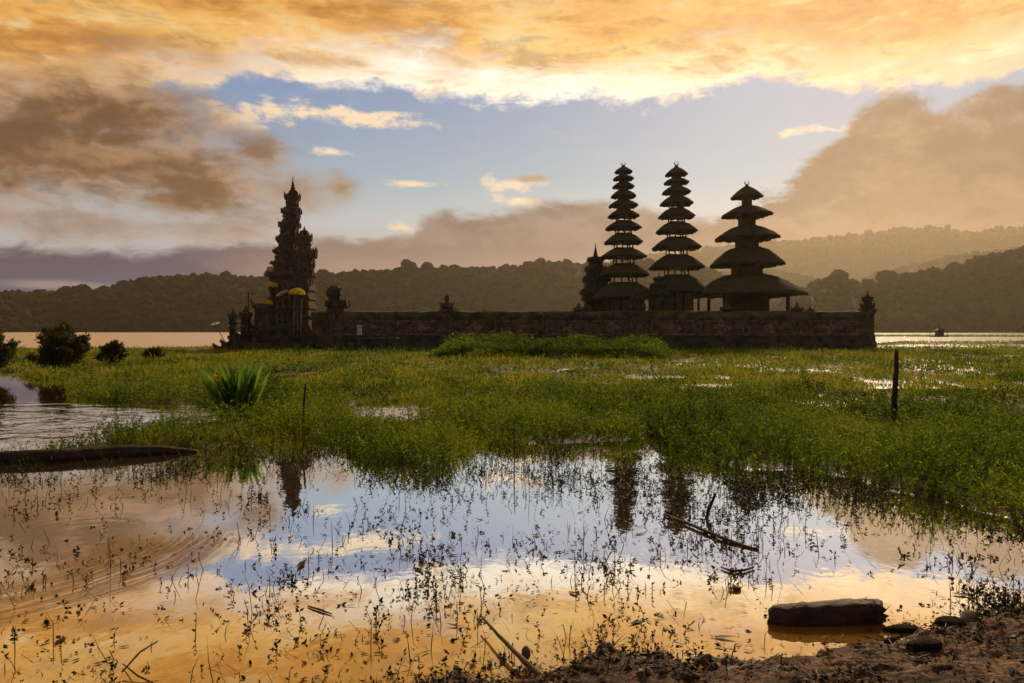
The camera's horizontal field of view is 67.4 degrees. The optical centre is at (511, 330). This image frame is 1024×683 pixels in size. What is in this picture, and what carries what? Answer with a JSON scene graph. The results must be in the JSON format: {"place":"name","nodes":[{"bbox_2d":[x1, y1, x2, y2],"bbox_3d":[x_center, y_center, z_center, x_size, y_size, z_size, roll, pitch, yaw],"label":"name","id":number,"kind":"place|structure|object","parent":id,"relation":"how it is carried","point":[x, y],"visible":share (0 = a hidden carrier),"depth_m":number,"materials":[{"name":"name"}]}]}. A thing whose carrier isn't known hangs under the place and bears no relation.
{"place":"outdoors","nodes":[
{"label":"outdoors","id":0,"kind":"place"},
{"bbox_2d":[0,267,773,331],"bbox_3d":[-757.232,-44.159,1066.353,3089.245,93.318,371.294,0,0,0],"label":"hills","id":1,"kind":"structure","parent":0,"point":[533,304],"depth_m":953.66,"materials":[{"name":"green plant"}]},
{"bbox_2d":[0,258,782,331],"bbox_3d":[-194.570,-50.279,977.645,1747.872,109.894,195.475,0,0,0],"label":"forest","id":2,"kind":"object","parent":1,"relation":"on","point":[59,297],"visible":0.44,"depth_m":973.03,"materials":[{"name":"green plant"}]},
{"bbox_2d":[0,332,1023,682],"bbox_3d":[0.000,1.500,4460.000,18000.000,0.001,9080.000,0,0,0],"label":"lake water","id":3,"kind":"structure","parent":0,"point":[34,410],"depth_m":5.09,"materials":[{"name":"blue liquid"}]},
{"bbox_2d":[0,445,197,462],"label":"fallen log","id":4,"kind":"object","parent":3,"relation":"on","point":[88,452],"visible":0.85,"depth_m":9.01,"materials":[{"name":"brown wood"}]},
{"bbox_2d":[121,640,157,682],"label":"dead branch","id":5,"kind":"object","parent":3,"relation":"on","point":[132,671],"visible":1,"depth_m":3.37,"materials":[{"name":"brown wood"}]},
{"bbox_2d":[307,605,331,614],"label":"dead branch","id":6,"kind":"object","parent":3,"relation":"on","point":[322,610],"visible":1,"depth_m":4.11,"materials":[{"name":"brown wood"}]},
{"bbox_2d":[480,615,541,675],"bbox_3d":[0.019,1.452,3.527,0.075,0.064,0.837,0,0,-22],"label":"dead branch","id":7,"kind":"object","parent":3,"relation":"on","point":[524,657],"visible":0.91,"depth_m":3.44,"materials":[{"name":"brown wood"}]},
{"bbox_2d":[0,422,1023,682],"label":"water weeds","id":8,"kind":"object","parent":3,"relation":"on","point":[998,604],"visible":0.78,"depth_m":5.51,"materials":[{"name":"green plant"}]},
{"bbox_2d":[513,420,514,463],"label":"thin stalk","id":9,"kind":"object","parent":3,"relation":"in","point":[514,443],"visible":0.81,"depth_m":8.60,"materials":[{"name":"green plant"}]},
{"bbox_2d":[663,513,758,550],"bbox_3d":[1.432,1.486,5.733,0.076,0.034,1.096,0,0,-24],"label":"dead branch","id":10,"kind":"object","parent":3,"relation":"on","point":[711,532],"visible":0.89,"depth_m":5.63,"materials":[{"name":"brown wood"}]},
{"bbox_2d":[705,492,716,518],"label":"dead branch","id":11,"kind":"object","parent":3,"relation":"on","point":[710,505],"visible":0.89,"depth_m":6.14,"materials":[{"name":"brown wood"}]},
{"bbox_2d":[733,585,740,590],"bbox_3d":[1.304,1.491,4.448,0.047,0.036,0.037,0,0,-27],"label":"water stone","id":12,"kind":"object","parent":3,"relation":"on","point":[736,588],"visible":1,"depth_m":4.43,"materials":[{"name":"brown stone"}]},
{"bbox_2d":[721,566,753,571],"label":"dead branch","id":13,"kind":"object","parent":3,"relation":"on","point":[736,570],"visible":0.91,"depth_m":4.78,"materials":[{"name":"brown wood"}]},
{"bbox_2d":[767,598,888,625],"bbox_3d":[1.620,1.459,3.962,0.615,0.148,0.146,0,0,-4],"label":"floating log","id":14,"kind":"object","parent":3,"relation":"on","point":[847,611],"visible":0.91,"depth_m":3.91,"materials":[{"name":"brown wood"}]},
{"bbox_2d":[883,636,899,644],"bbox_3d":[1.816,1.483,3.658,0.092,0.056,0.059,0,0,0],"label":"mud clod","id":15,"kind":"object","parent":3,"relation":"on","point":[886,640],"visible":0.39,"depth_m":3.65,"materials":[{"name":"brown soil"}]},
{"bbox_2d":[891,350,898,413],"bbox_3d":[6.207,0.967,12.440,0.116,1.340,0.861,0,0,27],"label":"wooden post","id":16,"kind":"object","parent":3,"relation":"in","point":[894,397],"visible":0.7,"depth_m":12.07,"materials":[{"name":"brown wood"}]},
{"bbox_2d":[883,624,918,632],"bbox_3d":[1.952,1.489,3.841,0.194,0.041,0.070,0,0,0],"label":"rock","id":17,"kind":"object","parent":3,"relation":"on","point":[901,628],"visible":0.88,"depth_m":3.82,"materials":[{"name":"stone"}]},
{"bbox_2d":[929,324,948,336],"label":"fishing raft","id":18,"kind":"object","parent":3,"relation":"on","point":[939,332],"visible":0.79,"depth_m":195.34,"materials":[{"name":"brown wood"}]},
{"bbox_2d":[874,332,1023,336],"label":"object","id":19,"kind":"object","parent":3,"relation":"on","point":[949,335],"visible":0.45,"depth_m":204.76,"materials":[{"name":"plant"}]},
{"bbox_2d":[0,0,1023,291],"label":"sky","id":20,"kind":"structure","parent":0,"point":[139,138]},
{"bbox_2d":[1,341,1023,682],"bbox_3d":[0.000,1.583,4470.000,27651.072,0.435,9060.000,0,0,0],"label":"ground","id":21,"kind":"structure","parent":0,"point":[971,661],"depth_m":3.42,"materials":[{"name":"soil"}]},
{"bbox_2d":[0,326,21,367],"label":"marsh bush","id":22,"kind":"object","parent":21,"relation":"on","point":[8,350],"visible":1,"depth_m":24.63,"materials":[{"name":"green plant"}]},
{"bbox_2d":[22,320,92,370],"bbox_3d":[-16.998,0.562,28.782,2.562,2.009,2.022,0,0,0],"label":"marsh bush","id":23,"kind":"object","parent":21,"relation":"on","point":[61,342],"visible":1,"depth_m":28.49,"materials":[{"name":"green plant"}]},
{"bbox_2d":[92,339,129,363],"bbox_3d":[-17.556,0.954,33.882,1.376,1.224,1.412,0,0,22],"label":"marsh bush","id":24,"kind":"object","parent":21,"relation":"on","point":[113,348],"visible":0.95,"depth_m":33.64,"materials":[{"name":"green plant"}]},
{"bbox_2d":[142,346,165,359],"bbox_3d":[-17.930,1.152,38.420,1.193,0.826,0.953,0,0,0],"label":"marsh bush","id":25,"kind":"object","parent":21,"relation":"on","point":[155,350],"visible":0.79,"depth_m":38.25,"materials":[{"name":"green plant"}]},
{"bbox_2d":[210,322,225,343],"bbox_3d":[-21.427,0.119,56.000,1.162,1.611,0.700,0,0,0],"label":"ceremonial umbrella","id":26,"kind":"object","parent":21,"relation":"on","point":[214,323],"visible":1,"depth_m":55.98,"materials":[{"name":"white fabric"}]},
{"bbox_2d":[228,307,238,349],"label":"guard pillar","id":27,"kind":"structure","parent":21,"relation":"on","point":[233,316],"depth_m":58.33,"materials":[{"name":"stone"}]},
{"bbox_2d":[195,359,273,419],"bbox_3d":[-4.538,0.973,12.508,1.242,1.060,1.316,0,0,0],"label":"broad leaved plant","id":28,"kind":"object","parent":21,"relation":"on","point":[245,383],"visible":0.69,"depth_m":12.39,"materials":[{"name":"green plant"}]},
{"bbox_2d":[239,305,252,349],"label":"guard pillar","id":29,"kind":"structure","parent":21,"relation":"on","point":[245,314],"depth_m":57.91,"materials":[{"name":"stone"}]},
{"bbox_2d":[212,178,317,349],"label":"temple gate","id":30,"kind":"structure","parent":21,"relation":"on","point":[294,261],"depth_m":58.81,"materials":[{"name":"stone"}]},
{"bbox_2d":[263,299,272,313],"bbox_3d":[-18.236,-0.596,57.400,0.698,3.584,0.701,0,0,0],"label":"ceremonial umbrella","id":31,"kind":"object","parent":30,"relation":"on","point":[268,301],"visible":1,"depth_m":57.22,"materials":[{"name":"yellow fabric"}]},
{"bbox_2d":[265,282,277,325],"bbox_3d":[-18.124,-1.253,57.900,0.988,4.918,0.989,0,0,0],"label":"ceremonial umbrella","id":32,"kind":"object","parent":30,"relation":"on","point":[271,284],"visible":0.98,"depth_m":57.87,"materials":[{"name":"yellow fabric"}]},
{"bbox_2d":[276,290,288,324],"bbox_3d":[-17.234,-0.915,57.900,0.990,4.399,1.013,0,0,0],"label":"ceremonial umbrella","id":33,"kind":"object","parent":30,"relation":"on","point":[282,292],"visible":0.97,"depth_m":57.88,"materials":[{"name":"white fabric"}]},
{"bbox_2d":[293,297,294,334],"bbox_3d":[-16.389,-0.548,57.669,0.064,4.001,0.408,0,0,5],"label":"bamboo pole","id":34,"kind":"object","parent":21,"relation":"on","point":[293,315],"visible":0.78,"depth_m":57.65,"materials":[{"name":"brown wood"}]},
{"bbox_2d":[289,287,305,342],"bbox_3d":[-15.998,-0.964,57.200,1.196,4.610,1.198,0,0,0],"label":"ceremonial umbrella","id":35,"kind":"object","parent":21,"relation":"on","point":[298,291],"visible":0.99,"depth_m":56.97,"materials":[{"name":"yellow fabric"}]},
{"bbox_2d":[302,384,305,431],"bbox_3d":[-2.951,1.135,10.900,0.062,0.767,0.042,0,0,0],"label":"thin stake","id":36,"kind":"object","parent":21,"relation":"on","point":[303,404],"visible":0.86,"depth_m":10.89,"materials":[{"name":"brown wood"}]},
{"bbox_2d":[311,310,328,349],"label":"link wall","id":37,"kind":"structure","parent":21,"relation":"on","point":[319,318],"depth_m":57.65,"materials":[{"name":"stone"}]},
{"bbox_2d":[317,322,330,348],"bbox_3d":[-13.867,0.282,56.443,1.040,2.093,0.413,0,0,0],"label":"wall plant","id":38,"kind":"object","parent":21,"relation":"on","point":[324,343],"depth_m":56.47,"materials":[{"name":"green plant"}]},
{"bbox_2d":[0,329,1023,530],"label":"marsh grass","id":39,"kind":"structure","parent":21,"relation":"on","point":[43,372],"depth_m":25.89,"materials":[{"name":"green plant"}]},
{"bbox_2d":[404,339,689,359],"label":"tall grass","id":40,"kind":"structure","parent":21,"relation":"on","point":[526,354],"depth_m":40.17,"materials":[{"name":"green plant"}]},
{"bbox_2d":[579,243,609,311],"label":"stone tower","id":41,"kind":"structure","parent":21,"relation":"on","point":[593,282],"depth_m":63.63,"materials":[{"name":"grey stone"}]},
{"bbox_2d":[325,286,876,350],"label":"temple wall","id":42,"kind":"structure","parent":21,"relation":"on","point":[760,330],"depth_m":57.21,"materials":[{"name":"stone"}]},
{"bbox_2d":[357,325,361,334],"bbox_3d":[-11.362,-0.074,57.217,0.343,0.730,0.030,0,0,0],"label":"notice sign","id":43,"kind":"object","parent":42,"relation":"attached to","point":[359,329],"visible":1,"depth_m":57.21,"materials":[{"name":"white paper"}]},
{"bbox_2d":[481,299,493,333],"bbox_3d":[-1.878,-1.064,57.068,1.062,2.579,0.356,0,0,0],"label":"wall plant","id":44,"kind":"object","parent":42,"relation":"attached to","point":[482,317],"depth_m":57.08,"materials":[{"name":"green plant"}]},
{"bbox_2d":[573,303,583,311],"bbox_3d":[4.987,-1.766,57.600,0.788,0.742,0.788,0,0,0],"label":"stone ornament","id":45,"kind":"object","parent":42,"relation":"on","point":[578,308],"visible":1,"depth_m":57.37,"materials":[{"name":"grey stone"}]},
{"bbox_2d":[720,301,733,311],"bbox_3d":[16.125,-1.840,57.600,0.946,0.890,0.946,0,0,0],"label":"stone ornament","id":46,"kind":"object","parent":42,"relation":"on","point":[726,307],"visible":1,"depth_m":57.33,"materials":[{"name":"grey stone"}]},
{"bbox_2d":[790,302,803,311],"bbox_3d":[21.375,-1.781,57.600,0.820,0.771,0.820,0,0,0],"label":"stone ornament","id":47,"kind":"object","parent":42,"relation":"on","point":[796,308],"visible":0.99,"depth_m":57.36,"materials":[{"name":"grey stone"}]},
{"bbox_2d":[592,163,650,310],"bbox_3d":[9.139,-6.106,63.006,5.100,15.413,5.090,0,0,-2],"label":"tiered shrine","id":48,"kind":"object","parent":21,"relation":"on","point":[614,295],"visible":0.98,"depth_m":61.98,"materials":[{"name":"wood"}]},
{"bbox_2d":[647,273,670,310],"bbox_3d":[11.522,-1.411,60.400,1.739,6.222,1.739,0,0,0],"label":"stone altar","id":49,"kind":"object","parent":21,"relation":"on","point":[658,295],"visible":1,"depth_m":59.79,"materials":[{"name":"grey stone"}]},
{"bbox_2d":[295,588,1023,682],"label":"leaf litter","id":50,"kind":"object","parent":21,"relation":"on","point":[460,679],"visible":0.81,"depth_m":3.28,"materials":[{"name":"brown plant"}]},
{"bbox_2d":[648,161,705,310],"bbox_3d":[13.615,-6.221,63.608,4.912,15.642,4.903,0,0,2],"label":"tiered shrine","id":51,"kind":"object","parent":21,"relation":"on","point":[682,288],"visible":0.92,"depth_m":62.45,"materials":[{"name":"wood"}]},
{"bbox_2d":[693,181,807,311],"bbox_3d":[19.077,-5.268,62.400,8.348,13.835,8.311,0,0,-2],"label":"tiered shrine","id":52,"kind":"object","parent":21,"relation":"on","point":[747,284],"visible":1,"depth_m":61.03,"materials":[{"name":"wood"}]},
{"bbox_2d":[906,637,942,652],"bbox_3d":[1.859,1.422,3.462,0.172,0.072,0.084,0,0,0],"label":"rock","id":53,"kind":"object","parent":21,"relation":"on","point":[923,644],"visible":0.84,"depth_m":3.44,"materials":[{"name":"stone"}]},
{"bbox_2d":[934,616,966,627],"bbox_3d":[2.148,1.431,3.765,0.155,0.061,0.090,0,0,0],"label":"mud clod","id":54,"kind":"object","parent":21,"relation":"on","point":[957,620],"visible":0.66,"depth_m":3.75,"materials":[{"name":"brown soil"}]},
{"bbox_2d":[960,610,980,622],"bbox_3d":[2.344,1.480,3.932,0.119,0.100,0.100,0,0,0],"label":"bank stone","id":55,"kind":"object","parent":21,"relation":"on","point":[968,616],"visible":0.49,"depth_m":3.90,"materials":[{"name":"brown stone"}]},
{"bbox_2d":[646,228,1023,279],"bbox_3d":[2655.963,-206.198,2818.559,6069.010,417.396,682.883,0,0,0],"label":"hills","id":56,"kind":"structure","parent":0,"point":[907,258],"depth_m":2672.46,"materials":[{"name":"green plant"}]},
{"bbox_2d":[610,224,1023,278],"bbox_3d":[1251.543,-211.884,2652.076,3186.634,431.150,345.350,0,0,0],"label":"forest","id":57,"kind":"object","parent":56,"relation":"on","point":[850,236],"visible":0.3,"depth_m":2707.22,"materials":[{"name":"green plant"}]},
{"bbox_2d":[772,258,971,287],"bbox_3d":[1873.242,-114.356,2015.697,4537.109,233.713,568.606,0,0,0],"label":"hills","id":58,"kind":"structure","parent":0,"point":[910,270],"depth_m":1926.86,"materials":[{"name":"green plant"}]},
{"bbox_2d":[720,245,1023,286],"bbox_3d":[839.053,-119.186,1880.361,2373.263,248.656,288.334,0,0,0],"label":"forest","id":59,"kind":"object","parent":58,"relation":"on","point":[947,259],"visible":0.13,"depth_m":1940.49,"materials":[{"name":"green plant"}]},
{"bbox_2d":[809,254,1023,332],"bbox_3d":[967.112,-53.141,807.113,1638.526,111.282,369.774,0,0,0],"label":"hills","id":60,"kind":"structure","parent":0,"point":[981,290],"depth_m":690.54,"materials":[{"name":"green plant"}]},
{"bbox_2d":[769,246,1023,332],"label":"forest","id":61,"kind":"object","parent":60,"relation":"on","point":[888,282],"visible":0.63,"depth_m":705.57,"materials":[{"name":"green plant"}]}
]}

